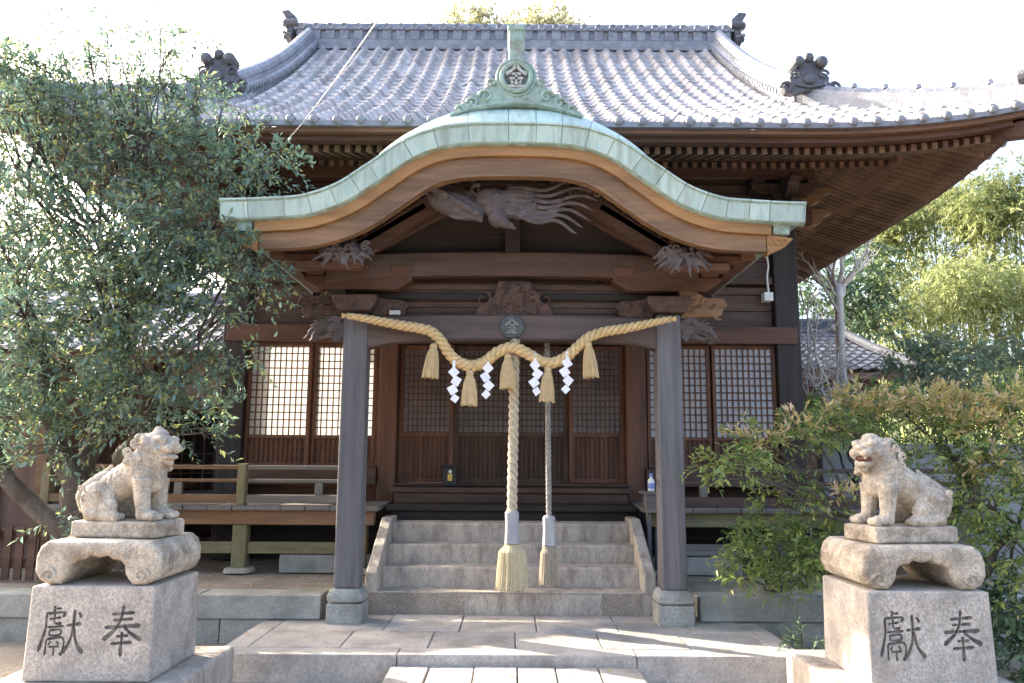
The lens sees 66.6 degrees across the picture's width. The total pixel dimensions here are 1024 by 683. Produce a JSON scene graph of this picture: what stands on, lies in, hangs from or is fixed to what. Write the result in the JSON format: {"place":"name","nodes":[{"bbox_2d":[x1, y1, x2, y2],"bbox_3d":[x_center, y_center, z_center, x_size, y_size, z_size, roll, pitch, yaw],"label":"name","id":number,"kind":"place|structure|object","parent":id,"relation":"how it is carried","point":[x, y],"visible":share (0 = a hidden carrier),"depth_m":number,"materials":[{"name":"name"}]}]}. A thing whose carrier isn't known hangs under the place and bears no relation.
{"place":"outdoors","nodes":[
{"label":"outdoors","id":0,"kind":"place"},
{"bbox_2d":[389,310,400,315],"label":"paper block","id":1,"kind":"structure","parent":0,"point":[394,312],"depth_m":7.14,"materials":[{"name":"white paper"}]},
{"bbox_2d":[2,575,1002,676],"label":"fallen leaves","id":2,"kind":"object","parent":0,"point":[247,633],"visible":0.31,"depth_m":6.23,"materials":[{"name":"brown plant"}]},
{"bbox_2d":[0,528,1023,618],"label":"terrace","id":3,"kind":"structure","parent":0,"point":[266,574],"depth_m":7.46,"materials":[{"name":"grey stone"}]},
{"bbox_2d":[3,291,288,536],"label":"side building","id":4,"kind":"structure","parent":3,"relation":"on","point":[203,449],"depth_m":12.37,"materials":[{"name":"white paint"}]},
{"bbox_2d":[365,515,655,616],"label":"stone steps","id":5,"kind":"structure","parent":3,"relation":"on","point":[461,556],"depth_m":7.59,"materials":[{"name":"grey stone"}]},
{"bbox_2d":[0,10,1023,626],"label":"shrine hall","id":6,"kind":"structure","parent":3,"relation":"on","point":[476,190],"depth_m":8.54,"materials":[{"name":"brown wood"}]},
{"bbox_2d":[243,342,313,465],"bbox_3d":[-2.860,0.762,9.561,0.780,1.507,0.060,0,-9,0],"label":"window","id":7,"kind":"structure","parent":6,"relation":"in","point":[277,420],"depth_m":9.56,"materials":[{"name":"white paper"}]},
{"bbox_2d":[275,0,391,157],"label":"service wire","id":8,"kind":"object","parent":6,"relation":"attached to","point":[276,154],"visible":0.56,"depth_m":4.44,"materials":[{"name":"white plastic"}]},
{"bbox_2d":[309,343,377,466],"bbox_3d":[-2.060,0.772,9.591,0.780,1.507,0.060,0,-9,0],"label":"window","id":9,"kind":"structure","parent":6,"relation":"in","point":[327,377],"depth_m":9.58,"materials":[{"name":"white paper"}]},
{"bbox_2d":[397,345,454,481],"bbox_3d":[-1.053,0.880,9.605,0.667,1.680,0.060,0,-9,0],"label":"door","id":10,"kind":"structure","parent":6,"relation":"in","point":[426,409],"depth_m":9.59,"materials":[{"name":"brown wood"}]},
{"bbox_2d":[441,465,459,486],"bbox_3d":[-0.728,1.582,9.186,0.210,0.249,0.160,0,-9,0],"label":"coin box","id":11,"kind":"object","parent":6,"relation":"on","point":[450,475],"visible":1,"depth_m":9.12,"materials":[{"name":"metal"}]},
{"bbox_2d":[453,346,509,482],"bbox_3d":[-0.353,0.892,9.655,0.717,1.680,0.060,0,-9,0],"label":"door","id":12,"kind":"structure","parent":6,"relation":"in","point":[481,433],"depth_m":9.62,"materials":[{"name":"brown wood"}]},
{"bbox_2d":[341,312,676,371],"bbox_3d":[-0.028,0.013,6.975,2.999,0.526,0.134,0,-9,0],"label":"sacred rope","id":13,"kind":"object","parent":6,"relation":"attached to","point":[494,353],"visible":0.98,"depth_m":6.95,"materials":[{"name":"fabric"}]},
{"bbox_2d":[422,343,438,379],"bbox_3d":[-0.712,0.174,6.935,0.150,0.317,0.148,7,-10,-9],"label":"straw tassel","id":14,"kind":"object","parent":13,"relation":"hanging from","point":[431,367],"visible":1,"depth_m":6.89,"materials":[{"name":"beige fabric"}]},
{"bbox_2d":[447,360,461,402],"bbox_3d":[-0.508,0.355,6.883,0.133,0.381,0.046,0,-9,0],"label":"paper streamer","id":15,"kind":"object","parent":13,"relation":"hanging from","point":[453,371],"visible":1,"depth_m":6.87,"materials":[{"name":"white paper"}]},
{"bbox_2d":[461,370,477,406],"bbox_3d":[-0.378,0.413,6.897,0.150,0.326,0.147,-7,-12,38],"label":"straw tassel","id":16,"kind":"object","parent":13,"relation":"hanging from","point":[469,395],"visible":1,"depth_m":6.85,"materials":[{"name":"beige fabric"}]},
{"bbox_2d":[480,362,494,398],"bbox_3d":[-0.219,0.320,6.884,0.132,0.382,0.045,0,-9,0],"label":"paper streamer","id":17,"kind":"object","parent":13,"relation":"hanging from","point":[488,385],"visible":1,"depth_m":6.87,"materials":[{"name":"white paper"}]},
{"bbox_2d":[499,354,515,389],"bbox_3d":[-0.035,0.269,6.920,0.153,0.319,0.148,4,-10,-23],"label":"straw tassel","id":18,"kind":"object","parent":13,"relation":"hanging from","point":[507,377],"visible":1,"depth_m":6.87,"materials":[{"name":"beige fabric"}]},
{"bbox_2d":[528,353,542,395],"bbox_3d":[0.211,0.291,6.879,0.128,0.381,0.050,-2,-9,16],"label":"paper streamer","id":19,"kind":"object","parent":13,"relation":"hanging from","point":[537,373],"visible":1,"depth_m":6.88,"materials":[{"name":"white paper"}]},
{"bbox_2d":[539,367,554,402],"bbox_3d":[0.314,0.383,6.901,0.149,0.318,0.150,7,-11,-28],"label":"straw tassel","id":20,"kind":"object","parent":13,"relation":"hanging from","point":[547,394],"visible":1,"depth_m":6.85,"materials":[{"name":"beige fabric"}]},
{"bbox_2d":[559,351,573,393],"bbox_3d":[0.481,0.275,6.889,0.134,0.382,0.030,1,-9,-7],"label":"paper streamer","id":21,"kind":"object","parent":13,"relation":"hanging from","point":[564,371],"visible":1,"depth_m":6.89,"materials":[{"name":"white paper"}]},
{"bbox_2d":[583,342,598,379],"bbox_3d":[0.690,0.167,6.935,0.144,0.331,0.150,-6,-10,11],"label":"straw tassel","id":22,"kind":"object","parent":13,"relation":"hanging from","point":[590,368],"visible":1,"depth_m":6.89,"materials":[{"name":"beige fabric"}]},
{"bbox_2d":[495,338,528,591],"bbox_3d":[0.007,1.058,6.901,0.294,2.195,0.302,0,-9,0],"label":"bell rope","id":23,"kind":"object","parent":6,"relation":"hanging from","point":[512,572],"visible":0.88,"depth_m":6.77,"materials":[{"name":"beige fabric"}]},
{"bbox_2d":[517,346,567,482],"bbox_3d":[0.352,0.896,9.655,0.677,1.680,0.060,0,-9,0],"label":"door","id":24,"kind":"structure","parent":6,"relation":"in","point":[531,454],"depth_m":9.62,"materials":[{"name":"brown wood"}]},
{"bbox_2d":[538,343,558,586],"bbox_3d":[0.337,1.053,7.120,0.184,2.269,0.179,9,-12,-44],"label":"bell rope","id":25,"kind":"object","parent":6,"relation":"hanging from","point":[548,570],"visible":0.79,"depth_m":6.98,"materials":[{"name":"beige fabric"}]},
{"bbox_2d":[568,346,624,483],"bbox_3d":[1.037,0.893,9.605,0.677,1.680,0.060,0,-9,0],"label":"door","id":26,"kind":"structure","parent":6,"relation":"in","point":[596,405],"depth_m":9.59,"materials":[{"name":"brown wood"}]},
{"bbox_2d":[646,345,712,467],"bbox_3d":[2.050,0.797,9.591,0.780,1.507,0.060,0,-9,0],"label":"window","id":27,"kind":"structure","parent":6,"relation":"in","point":[696,393],"depth_m":9.59,"materials":[{"name":"brown wood"}]},
{"bbox_2d":[710,345,779,467],"bbox_3d":[2.850,0.797,9.561,0.780,1.507,0.060,0,-9,0],"label":"window","id":28,"kind":"structure","parent":6,"relation":"in","point":[743,377],"depth_m":9.59,"materials":[{"name":"brown wood"}]},
{"bbox_2d":[761,256,772,302],"bbox_3d":[3.163,-0.825,9.705,0.110,0.677,0.140,0,-9,0],"label":"switch box","id":29,"kind":"object","parent":6,"relation":"attached to","point":[767,297],"visible":0.91,"depth_m":9.64,"materials":[{"name":"white plastic"}]},
{"bbox_2d":[0,551,1023,647],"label":"terrace kerb","id":30,"kind":"structure","parent":3,"relation":"on","point":[227,615],"depth_m":6.83,"materials":[{"name":"stone"}]},
{"bbox_2d":[0,526,54,579],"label":"plank fence","id":31,"kind":"object","parent":30,"relation":"on","point":[17,563],"visible":0.46,"depth_m":7.62,"materials":[{"name":"brown wood"}]},
{"bbox_2d":[639,491,656,560],"bbox_3d":[1.518,2.014,8.207,0.300,0.860,0.370,0,-9,0],"label":"wooden stand","id":32,"kind":"object","parent":3,"relation":"on","point":[649,502],"visible":0.42,"depth_m":8.09,"materials":[{"name":"wood"}]},
{"bbox_2d":[648,473,654,491],"bbox_3d":[1.462,1.480,8.202,0.074,0.190,0.074,0,-9,0],"label":"spray bottle","id":33,"kind":"object","parent":32,"relation":"on","point":[651,485],"visible":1,"depth_m":8.17,"materials":[{"name":"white plastic"}]},
{"bbox_2d":[704,498,845,611],"bbox_3d":[2.304,1.763,6.472,1.445,0.925,1.169,7,-11,-38],"label":"bush","id":34,"kind":"object","parent":3,"relation":"on","point":[794,548],"visible":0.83,"depth_m":6.42,"materials":[{"name":"green plant"}]},
{"bbox_2d":[798,272,885,491],"bbox_3d":[4.479,0.905,11.201,1.798,4.017,1.691,0,-9,0],"label":"bare shrub","id":35,"kind":"object","parent":3,"relation":"on","point":[813,381],"visible":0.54,"depth_m":11.12,"materials":[{"name":"grey plant"}]},
{"bbox_2d":[800,376,928,497],"bbox_3d":[4.471,1.702,10.117,1.657,2.728,3.025,-7,-11,38],"label":"clipped bush","id":36,"kind":"object","parent":3,"relation":"on","point":[811,398],"visible":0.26,"depth_m":10.21,"materials":[{"name":"green plant"}]},
{"bbox_2d":[818,443,1023,554],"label":"garden wall","id":37,"kind":"structure","parent":3,"relation":"on","point":[836,463],"depth_m":10.75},
{"bbox_2d":[965,323,1023,454],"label":"grey green bush","id":38,"kind":"object","parent":3,"relation":"on","point":[1016,357],"visible":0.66,"depth_m":10.09,"materials":[{"name":"green plant"}]},
{"bbox_2d":[0,642,1023,682],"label":"ground","id":39,"kind":"structure","parent":0,"point":[12,654],"depth_m":6.29,"materials":[{"name":"grey stone"}]},
{"bbox_2d":[0,248,22,351],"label":"evergreen tree","id":40,"kind":"object","parent":39,"relation":"on","point":[3,350],"visible":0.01,"depth_m":14.90,"materials":[{"name":"green plant"}]},
{"bbox_2d":[1,218,102,350],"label":"evergreen tree","id":41,"kind":"object","parent":39,"relation":"on","point":[56,253],"visible":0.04,"depth_m":17.06,"materials":[{"name":"green plant"}]},
{"bbox_2d":[0,291,161,558],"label":"timber house","id":42,"kind":"structure","parent":39,"relation":"on","point":[13,513],"depth_m":9.21,"materials":[{"name":"brown wood"}]},
{"bbox_2d":[0,418,7,489],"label":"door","id":43,"kind":"structure","parent":42,"relation":"in","point":[0,418],"depth_m":9.17,"materials":[{"name":"brown wood"}]},
{"bbox_2d":[0,532,233,682],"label":"lion pedestal","id":44,"kind":"object","parent":39,"relation":"on","point":[93,618],"visible":1,"depth_m":4.46,"materials":[{"name":"stone"}]},
{"bbox_2d":[71,426,184,538],"bbox_3d":[-2.365,0.864,4.856,0.635,0.671,0.337,-1,-9,8],"label":"guardian lion","id":45,"kind":"object","parent":44,"relation":"on","point":[112,501],"visible":1,"depth_m":4.75},
{"bbox_2d":[85,237,201,291],"bbox_3d":[-9.067,0.799,18.981,5.793,7.399,3.981,0,-9,0],"label":"evergreen tree","id":46,"kind":"object","parent":39,"relation":"on","point":[108,280],"depth_m":19.23,"materials":[{"name":"green plant"}]},
{"bbox_2d":[0,0,315,570],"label":"broadleaf tree","id":47,"kind":"object","parent":39,"relation":"on","point":[119,328],"visible":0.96,"depth_m":6.50,"materials":[{"name":"green plant"}]},
{"bbox_2d":[775,611,824,651],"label":"frond plant","id":48,"kind":"object","parent":39,"relation":"on","point":[796,643],"visible":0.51,"depth_m":5.53,"materials":[{"name":"green plant"}]},
{"bbox_2d":[797,237,881,442],"bbox_3d":[5.438,0.359,13.057,2.555,6.476,1.755,4,-9,-21],"label":"bare tree","id":49,"kind":"object","parent":39,"relation":"on","point":[838,292],"visible":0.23,"depth_m":13.13,"materials":[{"name":"grey plant"}]},
{"bbox_2d":[679,362,1023,640],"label":"layered shrub","id":50,"kind":"object","parent":39,"relation":"on","point":[978,408],"visible":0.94,"depth_m":6.22,"materials":[{"name":"green plant"}]},
{"bbox_2d":[798,239,918,349],"bbox_3d":[9.626,0.811,21.234,3.506,8.299,4.238,0,-9,0],"label":"evergreen tree","id":51,"kind":"object","parent":39,"relation":"on","point":[860,313],"visible":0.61,"depth_m":20.87,"materials":[{"name":"green plant"}]},
{"bbox_2d":[800,318,920,491],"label":"outbuilding","id":52,"kind":"structure","parent":39,"relation":"on","point":[859,344],"depth_m":16.68,"materials":[{"name":"grey wood"}]},
{"bbox_2d":[845,216,933,443],"bbox_3d":[11.979,0.409,24.000,3.230,9.822,2.323,3,-9,-19],"label":"bamboo clump","id":53,"kind":"object","parent":39,"relation":"on","point":[896,278],"visible":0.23,"depth_m":24.06,"materials":[{"name":"green plant"}]},
{"bbox_2d":[786,536,1012,682],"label":"lion pedestal","id":54,"kind":"object","parent":39,"relation":"on","point":[928,620],"visible":0.99,"depth_m":4.47,"materials":[{"name":"stone"}]},
{"bbox_2d":[844,433,957,543],"bbox_3d":[2.385,0.897,4.824,0.634,0.653,0.337,2,-9,-10],"label":"guardian lion","id":55,"kind":"object","parent":54,"relation":"on","point":[914,507],"visible":1,"depth_m":4.71},
{"bbox_2d":[857,182,975,443],"bbox_3d":[12.416,-0.091,23.430,4.179,10.650,2.874,-3,-9,20],"label":"bamboo clump","id":56,"kind":"object","parent":39,"relation":"on","point":[928,223],"visible":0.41,"depth_m":23.61,"materials":[{"name":"green plant"}]},
{"bbox_2d":[857,256,995,443],"bbox_3d":[11.338,1.229,21.093,2.915,7.328,3.768,3,-9,-16],"label":"bamboo clump","id":57,"kind":"object","parent":39,"relation":"on","point":[916,325],"visible":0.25,"depth_m":21.49,"materials":[{"name":"green plant"}]},
{"bbox_2d":[869,324,1021,443],"bbox_3d":[6.576,1.616,11.803,2.551,3.835,1.853,5,-10,-29],"label":"grey green bush","id":58,"kind":"object","parent":39,"relation":"on","point":[924,369],"visible":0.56,"depth_m":11.83,"materials":[{"name":"green plant"}]},
{"bbox_2d":[908,251,1023,443],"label":"bamboo clump","id":59,"kind":"object","parent":39,"relation":"on","point":[1007,301],"visible":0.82,"depth_m":19.77,"materials":[{"name":"green plant"}]},
{"bbox_2d":[920,151,1023,443],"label":"bamboo clump","id":60,"kind":"object","parent":39,"relation":"on","point":[971,223],"visible":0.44,"depth_m":22.18,"materials":[{"name":"green plant"}]},
{"bbox_2d":[941,168,1023,434],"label":"bamboo clump","id":61,"kind":"object","parent":39,"relation":"on","point":[1017,231],"visible":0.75,"depth_m":21.61,"materials":[{"name":"green plant"}]},
{"bbox_2d":[975,554,1023,682],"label":"hedge bush","id":62,"kind":"object","parent":39,"relation":"on","point":[1006,621],"visible":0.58,"depth_m":5.88,"materials":[{"name":"green plant"}]},
{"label":"landing bed","id":63,"kind":"structure","parent":39,"relation":"on","visible":0},
{"bbox_2d":[225,614,794,682],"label":"landing","id":64,"kind":"object","parent":63,"relation":"on","point":[322,651],"visible":0.94,"depth_m":5.86,"materials":[{"name":"stone"}]},
{"bbox_2d":[0,0,1023,410],"label":"sky","id":65,"kind":"structure","parent":0,"point":[899,44],"materials":[{"name":"white"}]},
{"bbox_2d":[382,666,646,682],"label":"path","id":66,"kind":"structure","parent":0,"point":[410,674],"depth_m":5.40,"materials":[{"name":"stone"}]},
{"bbox_2d":[882,411,1019,443],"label":"hillside","id":67,"kind":"structure","parent":0,"point":[895,433],"depth_m":46.23,"materials":[{"name":"green plant"}]},
{"bbox_2d":[430,0,520,23],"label":"hill tree","id":68,"kind":"object","parent":67,"relation":"on","point":[479,14],"visible":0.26,"depth_m":31.91,"materials":[{"name":"green plant"}]},
{"bbox_2d":[498,0,590,24],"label":"hill tree","id":69,"kind":"object","parent":67,"relation":"on","point":[532,16],"visible":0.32,"depth_m":32.93,"materials":[{"name":"green plant"}]},
{"bbox_2d":[899,172,990,442],"bbox_3d":[15.445,-0.280,27.186,4.673,12.181,3.174,-2,-9,13],"label":"bamboo clump","id":70,"kind":"object","parent":67,"relation":"on","point":[921,261],"visible":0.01,"depth_m":27.54,"materials":[{"name":"green plant"}]},
{"bbox_2d":[877,340,1021,443],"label":"hillside woods","id":71,"kind":"object","parent":67,"relation":"on","point":[907,426],"depth_m":37.48,"materials":[{"name":"green plant"}]}
]}

